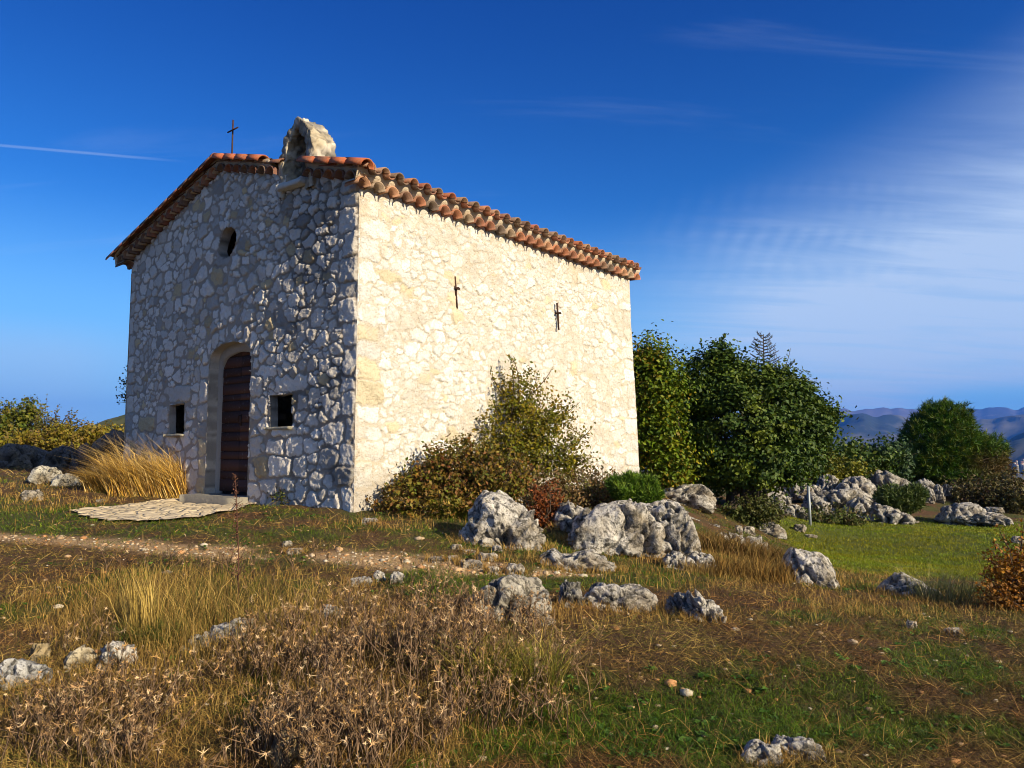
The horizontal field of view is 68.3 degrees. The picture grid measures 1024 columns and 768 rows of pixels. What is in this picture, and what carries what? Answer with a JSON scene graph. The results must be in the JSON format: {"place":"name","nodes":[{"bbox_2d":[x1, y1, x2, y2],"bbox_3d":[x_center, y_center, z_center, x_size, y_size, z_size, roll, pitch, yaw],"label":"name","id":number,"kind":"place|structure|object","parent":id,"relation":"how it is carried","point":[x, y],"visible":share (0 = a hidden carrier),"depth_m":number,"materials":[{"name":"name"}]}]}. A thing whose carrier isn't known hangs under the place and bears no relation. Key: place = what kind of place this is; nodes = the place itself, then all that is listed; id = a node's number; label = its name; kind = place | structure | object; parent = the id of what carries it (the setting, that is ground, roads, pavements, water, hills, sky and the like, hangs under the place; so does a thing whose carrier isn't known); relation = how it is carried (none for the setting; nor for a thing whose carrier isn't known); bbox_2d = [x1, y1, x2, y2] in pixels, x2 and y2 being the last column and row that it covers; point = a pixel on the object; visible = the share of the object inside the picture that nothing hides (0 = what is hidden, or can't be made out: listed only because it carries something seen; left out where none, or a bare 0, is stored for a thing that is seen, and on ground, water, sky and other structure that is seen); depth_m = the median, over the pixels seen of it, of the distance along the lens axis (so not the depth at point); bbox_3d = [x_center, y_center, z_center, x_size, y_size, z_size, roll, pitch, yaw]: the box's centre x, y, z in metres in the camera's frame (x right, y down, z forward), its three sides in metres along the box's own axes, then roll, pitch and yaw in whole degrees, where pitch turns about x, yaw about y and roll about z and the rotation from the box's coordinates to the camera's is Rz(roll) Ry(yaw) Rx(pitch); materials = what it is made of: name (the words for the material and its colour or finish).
{"place":"outdoors","nodes":[
{"label":"outdoors","id":0,"kind":"place"},
{"bbox_2d":[77,415,124,447],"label":"hill","id":1,"kind":"structure","parent":0,"point":[119,420],"depth_m":228.00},
{"bbox_2d":[0,468,1023,767],"bbox_3d":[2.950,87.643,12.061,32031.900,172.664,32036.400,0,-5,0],"label":"ground","id":2,"kind":"structure","parent":0,"point":[932,510],"depth_m":6.29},
{"bbox_2d":[0,443,47,468],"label":"rock outcrop","id":3,"kind":"object","parent":2,"relation":"on","point":[12,455],"visible":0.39,"depth_m":19.89,"materials":[{"name":"stone"}]},
{"bbox_2d":[0,394,52,439],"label":"hillside bush","id":4,"kind":"object","parent":2,"relation":"on","point":[22,418],"visible":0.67,"depth_m":30.73,"materials":[{"name":"green plant"}]},
{"bbox_2d":[0,658,52,689],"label":"limestone rock","id":5,"kind":"object","parent":2,"relation":"on","point":[22,669],"visible":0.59,"depth_m":4.74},
{"bbox_2d":[20,489,43,500],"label":"limestone rock","id":6,"kind":"object","parent":2,"relation":"on","point":[34,493],"visible":0.69,"depth_m":12.27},
{"bbox_2d":[30,643,50,662],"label":"limestone rock","id":7,"kind":"object","parent":2,"relation":"on","point":[41,648],"visible":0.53,"depth_m":5.18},
{"bbox_2d":[26,465,62,484],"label":"limestone rock","id":8,"kind":"object","parent":2,"relation":"on","point":[40,473],"visible":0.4,"depth_m":14.16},
{"bbox_2d":[29,394,87,451],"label":"elder bush","id":9,"kind":"object","parent":2,"relation":"on","point":[51,420],"visible":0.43,"depth_m":29.94,"materials":[{"name":"green plant"}]},
{"bbox_2d":[40,445,77,471],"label":"limestone rock","id":10,"kind":"object","parent":2,"relation":"on","point":[52,458],"visible":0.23,"depth_m":18.84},
{"bbox_2d":[0,418,124,451],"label":"meadow scrub","id":11,"kind":"object","parent":2,"relation":"on","point":[52,439],"visible":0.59,"depth_m":28.21,"materials":[{"name":"yellow plant"}]},
{"bbox_2d":[50,473,80,486],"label":"limestone rock","id":12,"kind":"object","parent":2,"relation":"on","point":[60,479],"visible":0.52,"depth_m":13.90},
{"bbox_2d":[63,644,98,671],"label":"limestone rock","id":13,"kind":"object","parent":2,"relation":"on","point":[82,652],"visible":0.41,"depth_m":5.00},
{"bbox_2d":[59,461,128,492],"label":"golden tussock","id":14,"kind":"object","parent":2,"relation":"on","point":[92,482],"visible":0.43,"depth_m":13.25,"materials":[{"name":"yellow plant"}]},
{"bbox_2d":[65,429,123,472],"bbox_3d":[-10.111,1.964,18.815,1.844,1.700,1.416,3,-6,-30],"label":"rock outcrop","id":15,"kind":"object","parent":2,"relation":"on","point":[105,440],"visible":0.22,"depth_m":18.55,"materials":[{"name":"plant"}]},
{"bbox_2d":[93,640,141,673],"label":"limestone rock","id":16,"kind":"object","parent":2,"relation":"on","point":[105,653],"visible":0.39,"depth_m":5.00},
{"bbox_2d":[59,431,182,497],"bbox_3d":[-7.077,1.388,13.490,2.494,1.302,2.377,3,-6,-31],"label":"golden tussock","id":17,"kind":"object","parent":2,"relation":"on","point":[153,458],"visible":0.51,"depth_m":13.19,"materials":[{"name":"yellow plant"}]},
{"bbox_2d":[115,366,126,403],"bbox_3d":[-8.813,0.523,17.539,0.688,2.299,0.554,-4,-6,35],"label":"twiggy sapling","id":18,"kind":"object","parent":2,"relation":"on","point":[124,383],"visible":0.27,"depth_m":17.54,"materials":[{"name":"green plant"}]},
{"bbox_2d":[87,555,174,636],"bbox_3d":[-2.804,1.569,5.556,0.592,0.654,0.400,-2,-5,19],"label":"straw tussock","id":19,"kind":"object","parent":2,"relation":"on","point":[133,611],"visible":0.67,"depth_m":5.49,"materials":[{"name":"yellow plant"}]},
{"bbox_2d":[72,451,194,498],"bbox_3d":[-6.685,1.548,13.252,2.556,0.967,1.661,0,-5,0],"label":"golden tussock","id":20,"kind":"object","parent":2,"relation":"on","point":[145,477],"visible":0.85,"depth_m":13.06,"materials":[{"name":"yellow plant"}]},
{"bbox_2d":[85,612,209,649],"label":"green tussock","id":21,"kind":"object","parent":2,"relation":"on","point":[122,639],"visible":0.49,"depth_m":5.36,"materials":[{"name":"green plant"}]},
{"bbox_2d":[73,498,256,520],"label":"paving","id":22,"kind":"structure","parent":2,"relation":"on","point":[172,508],"depth_m":11.02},
{"bbox_2d":[178,617,257,652],"bbox_3d":[-2.099,1.845,5.430,0.538,0.316,0.234,1,-5,-15],"label":"limestone rock","id":23,"kind":"object","parent":2,"relation":"on","point":[222,626],"visible":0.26,"depth_m":5.39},
{"bbox_2d":[215,473,256,604],"bbox_3d":[-2.381,1.406,6.525,0.320,1.264,0.290,0,-5,0],"label":"dead stalk","id":24,"kind":"object","parent":2,"relation":"on","point":[237,521],"visible":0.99,"depth_m":6.53,"materials":[{"name":"brown plant"}]},
{"bbox_2d":[267,483,289,505],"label":"corner weeds","id":25,"kind":"object","parent":2,"relation":"on","point":[281,497],"visible":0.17,"depth_m":11.32,"materials":[{"name":"green plant"}]},
{"bbox_2d":[270,729,301,767],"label":"limestone rock","id":26,"kind":"object","parent":2,"relation":"on","point":[274,745],"visible":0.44,"depth_m":3.75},
{"bbox_2d":[0,534,645,767],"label":"thistle thicket","id":27,"kind":"object","parent":2,"relation":"on","point":[337,712],"visible":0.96,"depth_m":4.30,"materials":[{"name":"brown plant"}]},
{"bbox_2d":[318,604,344,622],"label":"limestone rock","id":28,"kind":"object","parent":2,"relation":"on","point":[330,612],"visible":0.13,"depth_m":5.93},
{"bbox_2d":[350,576,372,586],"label":"limestone rock","id":29,"kind":"object","parent":2,"relation":"on","point":[368,581],"visible":0.41,"depth_m":6.96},
{"bbox_2d":[105,116,641,511],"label":"stone chapel","id":30,"kind":"structure","parent":2,"relation":"on","point":[315,321],"depth_m":12.29,"materials":[{"name":"white stone"}]},
{"bbox_2d":[205,341,251,496],"bbox_3d":[-4.612,0.734,12.531,1.342,2.879,0.258,-4,-7,40],"label":"doorway","id":31,"kind":"structure","parent":30,"relation":"in","point":[214,365],"depth_m":12.92,"materials":[{"name":"stone"}]},
{"bbox_2d":[219,352,250,494],"bbox_3d":[-4.549,0.587,12.621,1.300,2.545,0.113,-4,-7,39],"label":"door","id":32,"kind":"structure","parent":30,"relation":"in","point":[236,373],"depth_m":12.71,"materials":[{"name":"brown wood"}]},
{"bbox_2d":[373,570,385,581],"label":"limestone rock","id":33,"kind":"object","parent":2,"relation":"on","point":[378,574],"visible":0.6,"depth_m":7.16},
{"bbox_2d":[390,571,404,583],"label":"limestone rock","id":34,"kind":"object","parent":2,"relation":"on","point":[398,575],"visible":0.56,"depth_m":7.04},
{"bbox_2d":[422,493,472,519],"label":"sedge tuft","id":35,"kind":"object","parent":2,"relation":"on","point":[457,515],"visible":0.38,"depth_m":10.32,"materials":[{"name":"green plant"}]},
{"bbox_2d":[366,428,539,519],"bbox_3d":[-0.884,1.324,10.760,2.556,1.397,1.740,0,-5,0],"label":"bramble bush","id":36,"kind":"object","parent":2,"relation":"on","point":[473,475],"visible":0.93,"depth_m":10.64,"materials":[{"name":"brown plant"}]},
{"bbox_2d":[459,559,482,569],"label":"limestone rock","id":37,"kind":"object","parent":2,"relation":"on","point":[475,562],"visible":0.72,"depth_m":7.78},
{"bbox_2d":[476,552,497,561],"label":"limestone rock","id":38,"kind":"object","parent":2,"relation":"on","point":[484,556],"visible":0.62,"depth_m":8.08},
{"bbox_2d":[458,490,545,550],"bbox_3d":[-0.122,1.727,9.056,1.063,0.887,0.813,0,-5,0],"label":"limestone boulder","id":39,"kind":"object","parent":2,"relation":"on","point":[497,515],"visible":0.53,"depth_m":8.82,"materials":[{"name":"stone"}]},
{"bbox_2d":[366,618,641,702],"bbox_3d":[-0.024,1.700,4.668,2.108,0.474,1.510,0,-5,0],"label":"yellow green tussock","id":40,"kind":"object","parent":2,"relation":"on","point":[553,667],"visible":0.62,"depth_m":4.60,"materials":[{"name":"green plant"}]},
{"bbox_2d":[461,574,556,626],"bbox_3d":[-0.043,1.808,6.186,0.811,0.493,0.419,0,-5,0],"label":"limestone rock","id":41,"kind":"object","parent":2,"relation":"on","point":[523,585],"visible":0.38,"depth_m":6.07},
{"bbox_2d":[505,563,524,575],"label":"limestone rock","id":42,"kind":"object","parent":2,"relation":"on","point":[514,566],"visible":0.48,"depth_m":7.65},
{"bbox_2d":[454,354,603,487],"bbox_3d":[0.124,0.710,12.519,2.461,2.537,1.890,4,-6,-35],"label":"bush","id":43,"kind":"object","parent":2,"relation":"on","point":[527,412],"visible":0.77,"depth_m":12.54,"materials":[{"name":"green plant"}]},
{"bbox_2d":[526,477,564,528],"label":"rust bush","id":44,"kind":"object","parent":2,"relation":"on","point":[543,514],"visible":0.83,"depth_m":10.24,"materials":[{"name":"brown plant"}]},
{"bbox_2d":[498,462,621,518],"bbox_3d":[0.820,1.787,11.272,2.537,1.232,1.728,2,-6,-24],"label":"brown scrub","id":45,"kind":"object","parent":2,"relation":"on","point":[592,492],"visible":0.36,"depth_m":11.27,"materials":[{"name":"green plant"}]},
{"bbox_2d":[551,500,583,531],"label":"limestone boulder","id":46,"kind":"object","parent":2,"relation":"on","point":[563,521],"visible":0.27,"depth_m":10.12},
{"bbox_2d":[558,579,583,607],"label":"limestone rock","id":47,"kind":"object","parent":2,"relation":"on","point":[570,590],"visible":0.58,"depth_m":6.56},
{"bbox_2d":[538,548,616,572],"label":"limestone rock","id":48,"kind":"object","parent":2,"relation":"on","point":[587,558],"visible":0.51,"depth_m":8.10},
{"bbox_2d":[567,499,665,557],"bbox_3d":[1.339,1.919,9.656,1.409,0.860,1.168,0,-5,0],"label":"limestone boulder","id":49,"kind":"object","parent":2,"relation":"on","point":[628,527],"visible":0.64,"depth_m":9.16,"materials":[{"name":"stone"}]},
{"bbox_2d":[583,582,657,612],"bbox_3d":[0.962,1.922,6.676,0.671,0.330,0.340,-1,-5,8],"label":"limestone rock","id":50,"kind":"object","parent":2,"relation":"on","point":[637,595],"visible":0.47,"depth_m":6.55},
{"bbox_2d":[603,470,666,502],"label":"juniper shrub","id":51,"kind":"object","parent":2,"relation":"on","point":[636,486],"visible":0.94,"depth_m":10.82,"materials":[{"name":"green plant"}]},
{"bbox_2d":[632,319,713,490],"bbox_3d":[3.614,0.754,18.717,2.882,4.778,2.484,-3,-6,27],"label":"field maple","id":52,"kind":"object","parent":2,"relation":"on","point":[660,392],"visible":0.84,"depth_m":18.22,"materials":[{"name":"green plant"}]},
{"bbox_2d":[646,499,700,557],"bbox_3d":[1.994,1.951,9.591,0.786,0.958,0.728,-1,-5,12],"label":"limestone boulder","id":53,"kind":"object","parent":2,"relation":"on","point":[676,521],"visible":0.37,"depth_m":9.29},
{"bbox_2d":[662,551,686,570],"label":"limestone rock","id":54,"kind":"object","parent":2,"relation":"on","point":[672,558],"visible":0.62,"depth_m":8.84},
{"bbox_2d":[665,592,689,615],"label":"limestone rock","id":55,"kind":"object","parent":2,"relation":"on","point":[677,601],"visible":0.45,"depth_m":6.51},
{"bbox_2d":[664,484,716,513],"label":"limestone rock","id":56,"kind":"object","parent":2,"relation":"on","point":[699,497],"visible":0.6,"depth_m":17.16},
{"bbox_2d":[678,557,719,576],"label":"dry tuft","id":57,"kind":"object","parent":2,"relation":"on","point":[703,571],"visible":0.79,"depth_m":8.73,"materials":[{"name":"yellow plant"}]},
{"bbox_2d":[686,551,715,574],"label":"limestone rock","id":58,"kind":"object","parent":2,"relation":"on","point":[702,558],"visible":0.32,"depth_m":8.86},
{"bbox_2d":[682,589,726,622],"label":"limestone rock","id":59,"kind":"object","parent":2,"relation":"on","point":[699,603],"visible":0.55,"depth_m":6.32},
{"bbox_2d":[721,531,767,545],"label":"limestone rock","id":60,"kind":"object","parent":2,"relation":"on","point":[751,538],"visible":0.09,"depth_m":12.76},
{"bbox_2d":[697,546,800,583],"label":"dry tuft","id":61,"kind":"object","parent":2,"relation":"on","point":[762,570],"visible":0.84,"depth_m":8.77,"materials":[{"name":"brown plant"}]},
{"bbox_2d":[743,526,755,535],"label":"limestone rock","id":62,"kind":"object","parent":2,"relation":"on","point":[749,530],"visible":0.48,"depth_m":15.26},
{"bbox_2d":[716,489,792,530],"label":"shrub","id":63,"kind":"object","parent":2,"relation":"on","point":[754,512],"visible":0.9,"depth_m":17.78,"materials":[{"name":"green plant"}]},
{"bbox_2d":[697,527,815,562],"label":"dry tuft","id":64,"kind":"object","parent":2,"relation":"on","point":[720,542],"visible":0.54,"depth_m":10.33,"materials":[{"name":"brown plant"}]},
{"bbox_2d":[741,739,783,767],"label":"limestone rock","id":65,"kind":"object","parent":2,"relation":"on","point":[757,747],"visible":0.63,"depth_m":3.82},
{"bbox_2d":[666,333,858,508],"bbox_3d":[5.920,1.023,18.847,4.916,4.692,3.695,-3,-6,28],"label":"maple tree","id":66,"kind":"object","parent":2,"relation":"on","point":[783,432],"visible":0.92,"depth_m":18.39,"materials":[{"name":"green plant"}]},
{"bbox_2d":[750,331,782,503],"bbox_3d":[6.861,1.036,20.503,1.805,5.000,1.098,0,-5,0],"label":"bare conifer","id":67,"kind":"object","parent":2,"relation":"on","point":[769,344],"visible":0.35,"depth_m":20.66,"materials":[{"name":"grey plant"}]},
{"bbox_2d":[758,522,786,539],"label":"limestone rock","id":68,"kind":"object","parent":2,"relation":"on","point":[776,530],"visible":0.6,"depth_m":17.64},
{"bbox_2d":[772,494,792,509],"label":"limestone rock","id":69,"kind":"object","parent":2,"relation":"on","point":[787,501],"visible":0.22,"depth_m":22.24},
{"bbox_2d":[784,504,808,519],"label":"limestone rock","id":70,"kind":"object","parent":2,"relation":"on","point":[793,509],"visible":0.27,"depth_m":21.36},
{"bbox_2d":[783,483,813,500],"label":"limestone rock","id":71,"kind":"object","parent":2,"relation":"on","point":[802,493],"visible":0.52,"depth_m":24.85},
{"bbox_2d":[771,734,826,762],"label":"limestone rock","id":72,"kind":"object","parent":2,"relation":"on","point":[801,743],"visible":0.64,"depth_m":3.86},
{"bbox_2d":[793,524,806,532],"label":"limestone rock","id":73,"kind":"object","parent":2,"relation":"on","point":[802,528],"visible":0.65,"depth_m":18.60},
{"bbox_2d":[807,486,811,524],"bbox_3d":[7.764,3.276,19.689,0.088,1.266,0.068,0,-5,0],"label":"metal post","id":74,"kind":"object","parent":2,"relation":"on","point":[809,506],"visible":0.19,"depth_m":19.68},
{"bbox_2d":[781,547,839,588],"bbox_3d":[3.531,2.234,8.984,0.665,0.567,0.591,-2,-5,19],"label":"limestone boulder","id":75,"kind":"object","parent":2,"relation":"on","point":[815,566],"visible":0.59,"depth_m":8.78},
{"bbox_2d":[801,492,834,514],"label":"limestone rock","id":76,"kind":"object","parent":2,"relation":"on","point":[816,500],"visible":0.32,"depth_m":23.44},
{"bbox_2d":[816,474,838,490],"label":"limestone rock","id":77,"kind":"object","parent":2,"relation":"on","point":[823,484],"visible":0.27,"depth_m":26.24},
{"bbox_2d":[797,501,878,526],"bbox_3d":[9.137,3.776,21.241,2.279,0.943,1.482,0,-5,0],"label":"weed patch","id":78,"kind":"object","parent":2,"relation":"on","point":[842,518],"visible":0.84,"depth_m":21.07,"materials":[{"name":"green plant"}]},
{"bbox_2d":[807,448,877,484],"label":"yellow shrub","id":79,"kind":"object","parent":2,"relation":"on","point":[842,472],"visible":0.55,"depth_m":27.09,"materials":[{"name":"green plant"}]},
{"bbox_2d":[816,488,872,507],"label":"limestone rock","id":80,"kind":"object","parent":2,"relation":"on","point":[841,497],"visible":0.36,"depth_m":24.34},
{"bbox_2d":[834,476,876,500],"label":"limestone rock","id":81,"kind":"object","parent":2,"relation":"on","point":[864,484],"visible":0.27,"depth_m":25.42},
{"bbox_2d":[841,496,873,520],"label":"limestone rock","id":82,"kind":"object","parent":2,"relation":"on","point":[865,503],"visible":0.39,"depth_m":22.95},
{"bbox_2d":[811,433,907,482],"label":"hedge bush","id":83,"kind":"object","parent":2,"relation":"on","point":[875,461],"visible":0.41,"depth_m":28.68,"materials":[{"name":"green plant"}]},
{"bbox_2d":[867,469,908,489],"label":"limestone rock","id":84,"kind":"object","parent":2,"relation":"on","point":[883,477],"visible":0.27,"depth_m":26.25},
{"bbox_2d":[863,431,923,481],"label":"hedge bush","id":85,"kind":"object","parent":2,"relation":"on","point":[905,461],"visible":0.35,"depth_m":29.38,"materials":[{"name":"green plant"}]},
{"bbox_2d":[870,502,918,524],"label":"limestone rock","id":86,"kind":"object","parent":2,"relation":"on","point":[887,514],"visible":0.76,"depth_m":22.35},
{"bbox_2d":[871,480,931,514],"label":"broom tuft","id":87,"kind":"object","parent":2,"relation":"on","point":[910,497],"visible":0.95,"depth_m":22.94,"materials":[{"name":"green plant"}]},
{"bbox_2d":[875,571,941,598],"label":"limestone rock","id":88,"kind":"object","parent":2,"relation":"on","point":[892,582],"visible":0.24,"depth_m":8.55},
{"bbox_2d":[916,478,934,488],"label":"limestone rock","id":89,"kind":"object","parent":2,"relation":"on","point":[927,482],"visible":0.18,"depth_m":26.77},
{"bbox_2d":[925,486,935,503],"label":"limestone rock","id":90,"kind":"object","parent":2,"relation":"on","point":[931,499],"visible":0.62,"depth_m":25.73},
{"bbox_2d":[872,560,992,603],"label":"pale tussock","id":91,"kind":"object","parent":2,"relation":"on","point":[961,593],"visible":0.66,"depth_m":8.16,"materials":[{"name":"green plant"}]},
{"bbox_2d":[933,484,945,503],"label":"limestone rock","id":92,"kind":"object","parent":2,"relation":"on","point":[939,494],"visible":0.77,"depth_m":25.97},
{"bbox_2d":[942,484,953,496],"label":"limestone rock","id":93,"kind":"object","parent":2,"relation":"on","point":[946,490],"visible":0.74,"depth_m":26.78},
{"bbox_2d":[942,627,963,636],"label":"limestone rock","id":94,"kind":"object","parent":2,"relation":"on","point":[954,631],"visible":0.54,"depth_m":6.04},
{"bbox_2d":[889,396,1019,486],"bbox_3d":[19.578,2.696,33.468,6.481,4.598,4.690,0,-5,0],"label":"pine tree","id":95,"kind":"object","parent":2,"relation":"on","point":[952,442],"visible":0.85,"depth_m":32.91,"materials":[{"name":"green plant"}]},
{"bbox_2d":[934,502,986,525],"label":"limestone rock","id":96,"kind":"object","parent":2,"relation":"on","point":[948,514],"visible":0.64,"depth_m":22.30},
{"bbox_2d":[934,466,1023,514],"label":"dark scrub","id":97,"kind":"object","parent":2,"relation":"on","point":[1005,493],"visible":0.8,"depth_m":25.84,"materials":[{"name":"brown plant"}]},
{"bbox_2d":[956,512,1013,525],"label":"limestone rock","id":98,"kind":"object","parent":2,"relation":"on","point":[991,518],"visible":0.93,"depth_m":21.76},
{"bbox_2d":[984,507,1004,513],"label":"limestone rock","id":99,"kind":"object","parent":2,"relation":"on","point":[1000,510],"visible":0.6,"depth_m":23.25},
{"bbox_2d":[974,519,1023,611],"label":"orange shrub","id":100,"kind":"object","parent":2,"relation":"on","point":[1009,587],"visible":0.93,"depth_m":7.66,"materials":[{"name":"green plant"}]},
{"bbox_2d":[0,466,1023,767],"bbox_3d":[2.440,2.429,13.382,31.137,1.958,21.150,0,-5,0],"label":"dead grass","id":101,"kind":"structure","parent":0,"point":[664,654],"depth_m":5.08,"materials":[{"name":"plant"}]},
{"bbox_2d":[0,467,1023,767],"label":"short grass","id":102,"kind":"structure","parent":0,"point":[888,731],"depth_m":4.62,"materials":[{"name":"green plant"}]},
{"bbox_2d":[0,476,1023,767],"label":"standing dry grass","id":103,"kind":"structure","parent":0,"point":[194,612],"depth_m":5.79,"materials":[{"name":"plant"}]},
{"bbox_2d":[0,503,1023,764],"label":"gravel","id":104,"kind":"structure","parent":0,"point":[670,681],"depth_m":7.62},
{"bbox_2d":[0,0,1023,430],"label":"sky","id":105,"kind":"structure","parent":0,"point":[841,181],"materials":[{"name":"blue"}]},
{"bbox_2d":[643,433,1023,479],"bbox_3d":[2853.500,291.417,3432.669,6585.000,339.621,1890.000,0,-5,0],"label":"hills","id":106,"kind":"structure","parent":0,"point":[1017,442],"depth_m":3162.46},
{"bbox_2d":[713,407,1023,420],"bbox_3d":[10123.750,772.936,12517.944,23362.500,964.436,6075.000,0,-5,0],"label":"mountains","id":107,"kind":"structure","parent":0,"point":[990,413],"depth_m":13620.63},
{"bbox_2d":[723,413,1023,444],"bbox_3d":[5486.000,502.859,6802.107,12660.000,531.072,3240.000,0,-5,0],"label":"mountains","id":108,"kind":"structure","parent":0,"point":[866,425],"depth_m":6735.09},
{"bbox_2d":[777,516,1023,580],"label":"lawn grass","id":109,"kind":"structure","parent":0,"point":[894,561],"depth_m":16.84,"materials":[{"name":"green plant"}]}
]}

